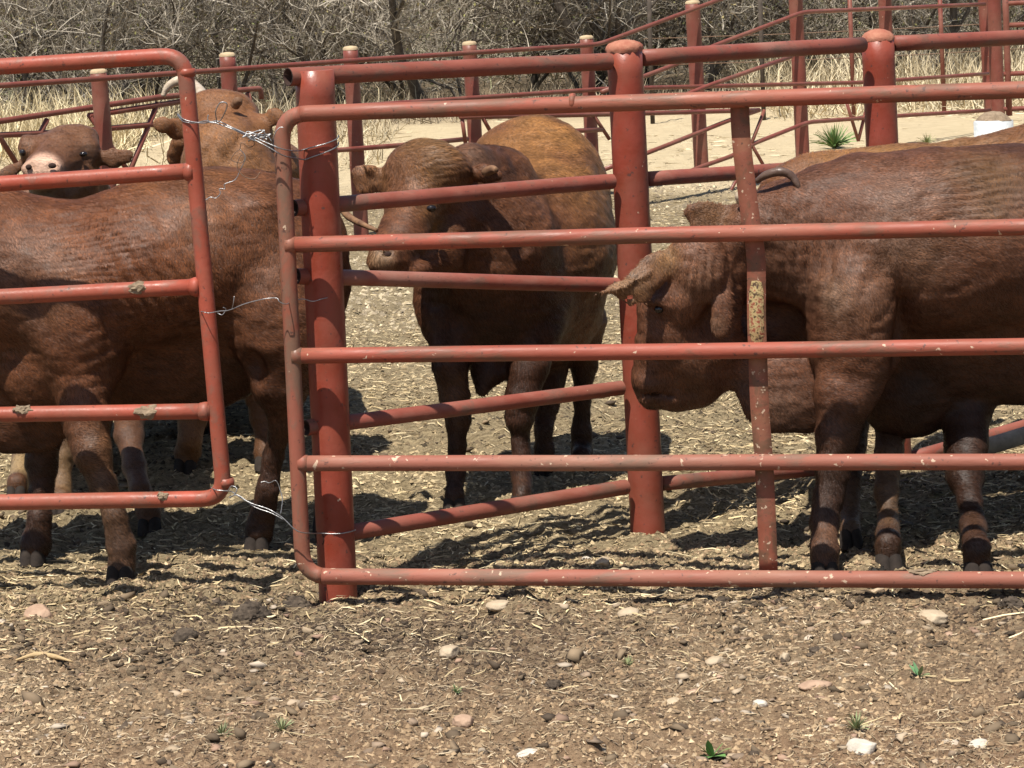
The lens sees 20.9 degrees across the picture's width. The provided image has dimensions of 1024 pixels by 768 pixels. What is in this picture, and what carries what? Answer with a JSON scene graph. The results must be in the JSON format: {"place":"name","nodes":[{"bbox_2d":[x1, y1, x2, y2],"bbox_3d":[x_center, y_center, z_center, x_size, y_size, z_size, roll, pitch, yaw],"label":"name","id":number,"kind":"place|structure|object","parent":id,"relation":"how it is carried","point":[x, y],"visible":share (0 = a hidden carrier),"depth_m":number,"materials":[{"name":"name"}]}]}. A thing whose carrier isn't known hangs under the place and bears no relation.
{"place":"outdoors","nodes":[
{"label":"outdoors","id":0,"kind":"place"},
{"bbox_2d":[0,68,177,164],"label":"golden grass","id":1,"kind":"structure","parent":0,"point":[25,125],"depth_m":32.41,"materials":[{"name":"beige plant"}]},
{"bbox_2d":[0,48,233,509],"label":"pipe gate","id":2,"kind":"structure","parent":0,"point":[200,286],"depth_m":8.78,"materials":[{"name":"metal"}]},
{"bbox_2d":[12,405,32,413],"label":"dried mud","id":3,"kind":"structure","parent":2,"relation":"on","point":[17,409],"depth_m":8.91,"materials":[{"name":"beige soil"}]},
{"bbox_2d":[128,281,145,293],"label":"dried mud","id":4,"kind":"structure","parent":2,"relation":"attached to","point":[137,287],"depth_m":8.78,"materials":[{"name":"beige soil"}]},
{"bbox_2d":[133,404,156,419],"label":"dried mud","id":5,"kind":"structure","parent":2,"relation":"on","point":[146,412],"depth_m":8.84,"materials":[{"name":"beige soil"}]},
{"bbox_2d":[157,492,168,500],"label":"dried mud","id":6,"kind":"structure","parent":2,"relation":"on","point":[162,496],"depth_m":8.87,"materials":[{"name":"beige soil"}]},
{"bbox_2d":[0,79,415,174],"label":"dry grass","id":7,"kind":"structure","parent":0,"point":[384,136],"depth_m":32.11,"materials":[{"name":"beige plant"}]},
{"bbox_2d":[0,0,1023,767],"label":"ground","id":8,"kind":"structure","parent":0,"point":[664,128],"depth_m":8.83,"materials":[{"name":"brown soil"}]},
{"bbox_2d":[24,604,52,618],"bbox_3d":[-1.506,0.733,8.842,0.093,0.062,0.072,-3,9,0],"label":"rock","id":9,"kind":"object","parent":8,"relation":"on","point":[42,610],"visible":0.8,"depth_m":8.82,"materials":[{"name":"stone"}]},
{"bbox_2d":[15,652,72,661],"bbox_3d":[-1.368,0.801,8.161,0.178,0.022,0.050,-1,9,10],"label":"dry husk","id":10,"kind":"object","parent":8,"relation":"on","point":[49,655],"visible":0.99,"depth_m":8.16,"materials":[{"name":"beige plant"}]},
{"bbox_2d":[0,0,147,111],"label":"bare shrub","id":11,"kind":"object","parent":8,"relation":"on","point":[36,90],"visible":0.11,"depth_m":39.77,"materials":[{"name":"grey plant"}]},
{"bbox_2d":[0,0,155,92],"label":"bare shrub","id":12,"kind":"object","parent":8,"relation":"on","point":[24,24],"visible":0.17,"depth_m":37.89,"materials":[{"name":"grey plant"}]},
{"bbox_2d":[0,124,160,535],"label":"cow","id":13,"kind":"object","parent":8,"relation":"on","point":[68,147],"visible":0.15,"depth_m":10.15},
{"bbox_2d":[0,0,176,115],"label":"thorn tree","id":14,"kind":"object","parent":8,"relation":"on","point":[25,77],"visible":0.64,"depth_m":36.71,"materials":[{"name":"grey plant"}]},
{"bbox_2d":[0,0,201,108],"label":"thorn tree","id":15,"kind":"object","parent":8,"relation":"on","point":[104,31],"visible":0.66,"depth_m":36.78,"materials":[{"name":"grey plant"}]},
{"bbox_2d":[0,0,285,122],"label":"bare shrub","id":16,"kind":"object","parent":8,"relation":"on","point":[138,10],"visible":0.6,"depth_m":36.99,"materials":[{"name":"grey plant"}]},
{"bbox_2d":[9,0,284,110],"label":"bare shrub","id":17,"kind":"object","parent":8,"relation":"on","point":[156,87],"visible":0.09,"depth_m":39.78,"materials":[{"name":"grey plant"}]},
{"bbox_2d":[171,626,198,643],"bbox_3d":[-0.995,0.775,8.448,0.088,0.073,0.079,-3,9,0],"label":"dung clod","id":18,"kind":"object","parent":8,"relation":"on","point":[182,634],"visible":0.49,"depth_m":8.42,"materials":[{"name":"brown soil"}]},
{"bbox_2d":[0,166,377,584],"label":"cow","id":19,"kind":"object","parent":8,"relation":"on","point":[142,350],"visible":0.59,"depth_m":9.29},
{"bbox_2d":[16,0,380,103],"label":"bare shrub","id":20,"kind":"object","parent":8,"relation":"on","point":[245,80],"visible":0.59,"depth_m":37.53,"materials":[{"name":"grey plant"}]},
{"bbox_2d":[211,599,231,607],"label":"dung clod","id":21,"kind":"object","parent":8,"relation":"on","point":[222,603],"visible":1,"depth_m":8.86,"materials":[{"name":"brown soil"}]},
{"bbox_2d":[214,720,232,735],"bbox_3d":[-0.768,0.908,7.316,0.065,0.046,0.075,-5,9,-17],"label":"weed tuft","id":22,"kind":"object","parent":8,"relation":"on","point":[221,729],"visible":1,"depth_m":7.31,"materials":[{"name":"green plant"}]},
{"bbox_2d":[153,76,299,473],"bbox_3d":[-1.148,-0.531,11.825,0.791,1.607,2.444,-4,9,-7],"label":"cow","id":23,"kind":"object","parent":8,"relation":"on","point":[220,145],"visible":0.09,"depth_m":10.78},
{"bbox_2d":[231,601,272,621],"bbox_3d":[-0.820,0.721,8.688,0.127,0.087,0.113,-9,11,-34],"label":"dung clod","id":24,"kind":"object","parent":8,"relation":"on","point":[250,610],"visible":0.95,"depth_m":8.66,"materials":[{"name":"brown soil"}]},
{"bbox_2d":[268,716,292,730],"bbox_3d":[-0.615,0.900,7.354,0.072,0.042,0.054,-9,11,-36],"label":"weed tuft","id":25,"kind":"object","parent":8,"relation":"on","point":[281,724],"visible":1,"depth_m":7.36,"materials":[{"name":"green plant"}]},
{"bbox_2d":[153,0,425,104],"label":"bare shrub","id":26,"kind":"object","parent":8,"relation":"on","point":[274,81],"visible":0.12,"depth_m":40.75,"materials":[{"name":"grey plant"}]},
{"bbox_2d":[282,595,314,609],"bbox_3d":[-0.680,0.705,8.898,0.115,0.052,0.105,-3,9,0],"label":"dung clod","id":27,"kind":"object","parent":8,"relation":"on","point":[301,601],"visible":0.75,"depth_m":8.87,"materials":[{"name":"brown soil"}]},
{"bbox_2d":[140,0,528,103],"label":"bare shrub","id":28,"kind":"object","parent":8,"relation":"on","point":[282,12],"visible":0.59,"depth_m":37.36,"materials":[{"name":"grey plant"}]},
{"bbox_2d":[243,0,459,97],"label":"bare shrub","id":29,"kind":"object","parent":8,"relation":"on","point":[388,84],"visible":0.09,"depth_m":40.07,"materials":[{"name":"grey plant"}]},
{"bbox_2d":[218,0,613,99],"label":"bare shrub","id":30,"kind":"object","parent":8,"relation":"on","point":[457,26],"visible":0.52,"depth_m":37.38,"materials":[{"name":"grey plant"}]},
{"bbox_2d":[315,0,538,99],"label":"thorn tree","id":31,"kind":"object","parent":8,"relation":"on","point":[397,47],"visible":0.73,"depth_m":36.40,"materials":[{"name":"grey plant"}]},
{"bbox_2d":[439,645,459,658],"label":"rock","id":32,"kind":"object","parent":8,"relation":"on","point":[449,651],"visible":1,"depth_m":8.04,"materials":[{"name":"beige stone"}]},
{"bbox_2d":[452,684,462,692],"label":"weed tuft","id":33,"kind":"object","parent":8,"relation":"on","point":[456,689],"visible":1,"depth_m":7.66,"materials":[{"name":"green plant"}]},
{"bbox_2d":[452,714,473,727],"bbox_3d":[-0.130,0.895,7.340,0.059,0.045,0.051,-3,9,0],"label":"rock","id":34,"kind":"object","parent":8,"relation":"on","point":[465,720],"visible":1,"depth_m":7.32,"materials":[{"name":"stone"}]},
{"bbox_2d":[350,114,616,508],"bbox_3d":[-0.034,-0.272,10.368,0.704,1.390,1.721,1,9,20],"label":"cow","id":35,"kind":"object","parent":8,"relation":"on","point":[532,147],"visible":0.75,"depth_m":10.14},
{"bbox_2d":[0,0,990,234],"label":"chute fence","id":36,"kind":"object","parent":8,"relation":"on","point":[227,70],"visible":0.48,"depth_m":21.72,"materials":[{"name":"metal"}]},
{"bbox_2d":[0,86,263,167],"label":"braced panel","id":37,"kind":"object","parent":36,"relation":"attached to","point":[148,124],"visible":0.48,"depth_m":19.62,"materials":[{"name":"red metal"}]},
{"bbox_2d":[486,600,508,610],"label":"rock","id":38,"kind":"object","parent":8,"relation":"on","point":[496,605],"visible":1,"depth_m":8.59,"materials":[{"name":"beige stone"}]},
{"bbox_2d":[0,297,1023,619],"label":"trampled manure","id":39,"kind":"object","parent":8,"relation":"on","point":[506,545],"visible":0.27,"depth_m":9.82,"materials":[{"name":"soil"}]},
{"bbox_2d":[0,187,1023,658],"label":"straw litter","id":40,"kind":"object","parent":8,"relation":"on","point":[740,497],"visible":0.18,"depth_m":9.77,"materials":[{"name":"beige plant"}]},
{"bbox_2d":[0,539,1023,693],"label":"manure clods","id":41,"kind":"object","parent":8,"relation":"on","point":[139,650],"visible":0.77,"depth_m":8.37,"materials":[{"name":"brown soil"}]},
{"bbox_2d":[0,548,1023,767],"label":"gravel","id":42,"kind":"structure","parent":8,"relation":"on","point":[680,677],"depth_m":7.62,"materials":[{"name":"gravel"}]},
{"bbox_2d":[0,0,1023,110],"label":"thicket","id":43,"kind":"object","parent":8,"relation":"on","point":[418,49],"visible":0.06,"depth_m":42.40,"materials":[{"name":"brown plant"}]},
{"bbox_2d":[0,473,1023,767],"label":"long straw","id":44,"kind":"object","parent":8,"relation":"on","point":[582,611],"visible":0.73,"depth_m":8.16,"materials":[{"name":"beige plant"}]},
{"bbox_2d":[0,557,1023,767],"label":"straw scraps","id":45,"kind":"object","parent":8,"relation":"on","point":[586,679],"visible":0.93,"depth_m":7.70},
{"bbox_2d":[0,401,1023,767],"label":"soil clods","id":46,"kind":"object","parent":8,"relation":"on","point":[574,655],"visible":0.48,"depth_m":7.92,"materials":[{"name":"soil"}]},
{"bbox_2d":[0,98,1023,195],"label":"straw wisps","id":47,"kind":"object","parent":8,"relation":"on","point":[942,116],"visible":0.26,"depth_m":28.89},
{"bbox_2d":[420,0,614,91],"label":"bare shrub","id":48,"kind":"object","parent":8,"relation":"on","point":[534,77],"visible":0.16,"depth_m":39.70,"materials":[{"name":"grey plant"}]},
{"bbox_2d":[516,748,536,757],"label":"rock","id":49,"kind":"object","parent":8,"relation":"on","point":[527,751],"visible":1,"depth_m":7.04,"materials":[{"name":"stone"}]},
{"bbox_2d":[341,181,760,333],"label":"pen litter","id":50,"kind":"object","parent":8,"relation":"on","point":[402,310],"visible":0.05,"depth_m":17.20,"materials":[{"name":"plant"}]},
{"bbox_2d":[544,679,563,688],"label":"dung clod","id":51,"kind":"object","parent":8,"relation":"on","point":[552,684],"visible":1,"depth_m":7.71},
{"bbox_2d":[451,0,670,94],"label":"thorn tree","id":52,"kind":"object","parent":8,"relation":"on","point":[617,23],"visible":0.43,"depth_m":36.89,"materials":[{"name":"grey plant"}]},
{"bbox_2d":[438,0,685,95],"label":"bare shrub","id":53,"kind":"object","parent":8,"relation":"on","point":[555,41],"visible":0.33,"depth_m":37.90,"materials":[{"name":"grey plant"}]},
{"bbox_2d":[469,0,683,83],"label":"thorn tree","id":54,"kind":"object","parent":8,"relation":"on","point":[571,30],"visible":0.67,"depth_m":36.99,"materials":[{"name":"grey plant"}]},
{"bbox_2d":[429,0,758,85],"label":"bare shrub","id":55,"kind":"object","parent":8,"relation":"on","point":[667,42],"visible":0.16,"depth_m":39.85,"materials":[{"name":"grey plant"}]},
{"bbox_2d":[595,556,608,566],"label":"rock","id":56,"kind":"object","parent":8,"relation":"on","point":[603,560],"visible":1,"depth_m":9.15,"materials":[{"name":"beige stone"}]},
{"bbox_2d":[617,607,638,616],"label":"rock","id":57,"kind":"object","parent":8,"relation":"on","point":[626,611],"visible":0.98,"depth_m":8.38,"materials":[{"name":"beige stone"}]},
{"bbox_2d":[621,655,634,665],"bbox_3d":[0.329,0.785,7.878,0.048,0.030,0.047,-5,9,-17],"label":"weed tuft","id":58,"kind":"object","parent":8,"relation":"on","point":[627,661],"visible":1,"depth_m":7.89,"materials":[{"name":"green plant"}]},
{"bbox_2d":[274,81,1023,588],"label":"pipe gate","id":59,"kind":"structure","parent":8,"relation":"on","point":[756,349],"depth_m":8.48,"materials":[{"name":"metal"}]},
{"bbox_2d":[908,568,935,575],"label":"dried mud","id":60,"kind":"structure","parent":59,"relation":"on","point":[922,571],"depth_m":8.43,"materials":[{"name":"beige soil"}]},
{"bbox_2d":[283,29,1023,603],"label":"pipe fence","id":61,"kind":"object","parent":8,"relation":"on","point":[321,205],"visible":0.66,"depth_m":9.23,"materials":[{"name":"metal"}]},
{"bbox_2d":[177,102,338,199],"bbox_3d":[-0.794,-0.734,8.640,0.503,0.303,0.212,-3,9,0],"label":"tie wire","id":62,"kind":"object","parent":61,"relation":"attached to","point":[258,136],"visible":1,"depth_m":8.59,"materials":[{"name":"silver metal"}]},
{"bbox_2d":[200,296,326,314],"bbox_3d":[-0.777,-0.256,8.715,0.431,0.062,0.207,-3,9,0],"label":"tie wire","id":63,"kind":"object","parent":61,"relation":"attached to","point":[254,301],"visible":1,"depth_m":8.68,"materials":[{"name":"silver metal"}]},
{"bbox_2d":[210,480,355,533],"bbox_3d":[-0.733,0.394,8.811,0.459,0.203,0.178,-3,9,0],"label":"tie wire","id":64,"kind":"object","parent":61,"relation":"attached to","point":[250,503],"visible":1,"depth_m":8.76,"materials":[{"name":"silver metal"}]},
{"bbox_2d":[662,697,678,704],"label":"rock","id":65,"kind":"object","parent":8,"relation":"on","point":[672,700],"visible":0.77,"depth_m":7.54,"materials":[{"name":"beige stone"}]},
{"bbox_2d":[696,740,730,757],"bbox_3d":[0.495,0.914,6.976,0.073,0.058,0.125,-7,10,-27],"label":"seedling","id":66,"kind":"object","parent":8,"relation":"on","point":[709,751],"visible":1,"depth_m":6.96,"materials":[{"name":"green plant"}]},
{"bbox_2d":[705,656,725,665],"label":"rock","id":67,"kind":"object","parent":8,"relation":"on","point":[713,660],"visible":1,"depth_m":7.87,"materials":[{"name":"beige stone"}]},
{"bbox_2d":[712,596,731,602],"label":"dung clod","id":68,"kind":"object","parent":8,"relation":"on","point":[722,598],"visible":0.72,"depth_m":8.54,"materials":[{"name":"brown soil"}]},
{"bbox_2d":[459,0,1004,190],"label":"loading ramp","id":69,"kind":"structure","parent":8,"relation":"on","point":[994,16],"depth_m":23.25,"materials":[{"name":"metal"}]},
{"bbox_2d":[622,0,872,90],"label":"bare shrub","id":70,"kind":"object","parent":8,"relation":"on","point":[710,23],"visible":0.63,"depth_m":38.20,"materials":[{"name":"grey plant"}]},
{"bbox_2d":[753,699,767,706],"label":"rock","id":71,"kind":"object","parent":8,"relation":"on","point":[762,703],"visible":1,"depth_m":7.42,"materials":[{"name":"stone"}]},
{"bbox_2d":[608,0,931,72],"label":"bare shrub","id":72,"kind":"object","parent":8,"relation":"on","point":[767,21],"visible":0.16,"depth_m":40.74,"materials":[{"name":"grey plant"}]},
{"bbox_2d":[779,652,789,661],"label":"rock","id":73,"kind":"object","parent":8,"relation":"on","point":[785,655],"visible":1,"depth_m":7.90,"materials":[{"name":"beige stone"}]},
{"bbox_2d":[657,0,923,73],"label":"bare shrub","id":74,"kind":"object","parent":8,"relation":"on","point":[784,23],"visible":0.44,"depth_m":38.92,"materials":[{"name":"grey plant"}]},
{"bbox_2d":[595,143,1023,570],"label":"cow","id":75,"kind":"object","parent":8,"relation":"on","point":[900,289],"visible":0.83,"depth_m":8.92},
{"bbox_2d":[798,680,831,690],"bbox_3d":[0.825,0.821,7.566,0.095,0.032,0.070,-3,9,0],"label":"rock","id":76,"kind":"object","parent":8,"relation":"on","point":[806,685],"visible":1,"depth_m":7.55,"materials":[{"name":"stone"}]},
{"bbox_2d":[806,646,826,656],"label":"dung clod","id":77,"kind":"object","parent":8,"relation":"on","point":[814,650],"visible":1,"depth_m":7.92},
{"bbox_2d":[809,123,855,148],"bbox_3d":[3.138,-2.417,26.928,0.479,0.266,0.453,2,10,30],"label":"yucca plant","id":78,"kind":"object","parent":8,"relation":"on","point":[833,140],"depth_m":26.89,"materials":[{"name":"green plant"}]},
{"bbox_2d":[643,0,1023,123],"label":"fence","id":79,"kind":"object","parent":8,"relation":"on","point":[761,34],"visible":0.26,"depth_m":31.52,"materials":[{"name":"red metal"}]},
{"bbox_2d":[842,710,868,729],"bbox_3d":[0.878,0.859,7.104,0.074,0.057,0.080,-3,9,0],"label":"grass tuft","id":80,"kind":"object","parent":8,"relation":"on","point":[856,722],"visible":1,"depth_m":7.10,"materials":[{"name":"green plant"}]},
{"bbox_2d":[846,738,876,754],"bbox_3d":[0.869,0.911,6.915,0.079,0.060,0.066,-3,9,0],"label":"rock","id":81,"kind":"object","parent":8,"relation":"on","point":[861,746],"visible":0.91,"depth_m":6.89,"materials":[{"name":"stone"}]},
{"bbox_2d":[768,0,1001,70],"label":"bare shrub","id":82,"kind":"object","parent":8,"relation":"on","point":[870,21],"visible":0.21,"depth_m":41.00,"materials":[{"name":"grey plant"}]},
{"bbox_2d":[757,124,1023,570],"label":"cow","id":83,"kind":"object","parent":8,"relation":"on","point":[888,537],"visible":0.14,"depth_m":9.28},
{"bbox_2d":[763,0,1023,71],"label":"bare shrub","id":84,"kind":"object","parent":8,"relation":"on","point":[924,30],"visible":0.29,"depth_m":39.08,"materials":[{"name":"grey plant"}]},
{"bbox_2d":[907,661,929,676],"bbox_3d":[1.117,0.783,7.606,0.075,0.045,0.036,2,10,27],"label":"seedling","id":85,"kind":"object","parent":8,"relation":"on","point":[916,671],"visible":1,"depth_m":7.61,"materials":[{"name":"green plant"}]},
{"bbox_2d":[860,0,978,75],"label":"thorn tree","id":86,"kind":"object","parent":8,"relation":"on","point":[912,17],"visible":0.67,"depth_m":37.64,"materials":[{"name":"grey plant"}]},
{"bbox_2d":[916,133,935,142],"bbox_3d":[3.992,-2.378,26.852,0.182,0.122,0.211,-5,9,-13],"label":"grass tussock","id":87,"kind":"object","parent":8,"relation":"on","point":[926,140],"depth_m":26.83,"materials":[{"name":"green plant"}]},
{"bbox_2d":[918,609,947,626],"bbox_3d":[1.244,0.694,8.213,0.091,0.050,0.073,2,10,27],"label":"rock","id":88,"kind":"object","parent":8,"relation":"on","point":[938,618],"visible":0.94,"depth_m":8.19,"materials":[{"name":"beige stone"}]},
{"bbox_2d":[968,738,987,747],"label":"rock","id":89,"kind":"object","parent":8,"relation":"on","point":[979,742],"visible":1,"depth_m":6.91,"materials":[{"name":"stone"}]},
{"bbox_2d":[952,0,1023,64],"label":"bare shrub","id":90,"kind":"object","parent":8,"relation":"on","point":[1017,16],"visible":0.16,"depth_m":41.02,"materials":[{"name":"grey plant"}]},
{"bbox_2d":[973,111,1012,136],"bbox_3d":[4.358,-2.222,25.121,0.372,0.495,0.372,-3,9,0],"label":"bucket","id":91,"kind":"object","parent":8,"relation":"on","point":[988,122],"visible":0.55,"depth_m":24.97,"materials":[{"name":"white plastic"}]},
{"bbox_2d":[987,427,1023,453],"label":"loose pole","id":92,"kind":"object","parent":8,"relation":"on","point":[1004,441],"visible":0.37,"depth_m":10.30,"materials":[{"name":"grey metal"}]},
{"bbox_2d":[997,596,1023,608],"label":"dung clod","id":93,"kind":"object","parent":8,"relation":"on","point":[1013,601],"visible":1,"depth_m":8.21,"materials":[{"name":"brown soil"}]},
{"bbox_2d":[1002,0,1023,115],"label":"pipe gate","id":94,"kind":"structure","parent":8,"relation":"on","point":[1009,108],"depth_m":25.33,"materials":[{"name":"red metal"}]},
{"bbox_2d":[340,68,849,127],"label":"dry grass","id":95,"kind":"structure","parent":0,"point":[449,94],"depth_m":36.91,"materials":[{"name":"beige plant"}]},
{"bbox_2d":[705,23,1023,119],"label":"dry grass","id":96,"kind":"structure","parent":0,"point":[844,75],"depth_m":34.53,"materials":[{"name":"beige plant"}]}
]}

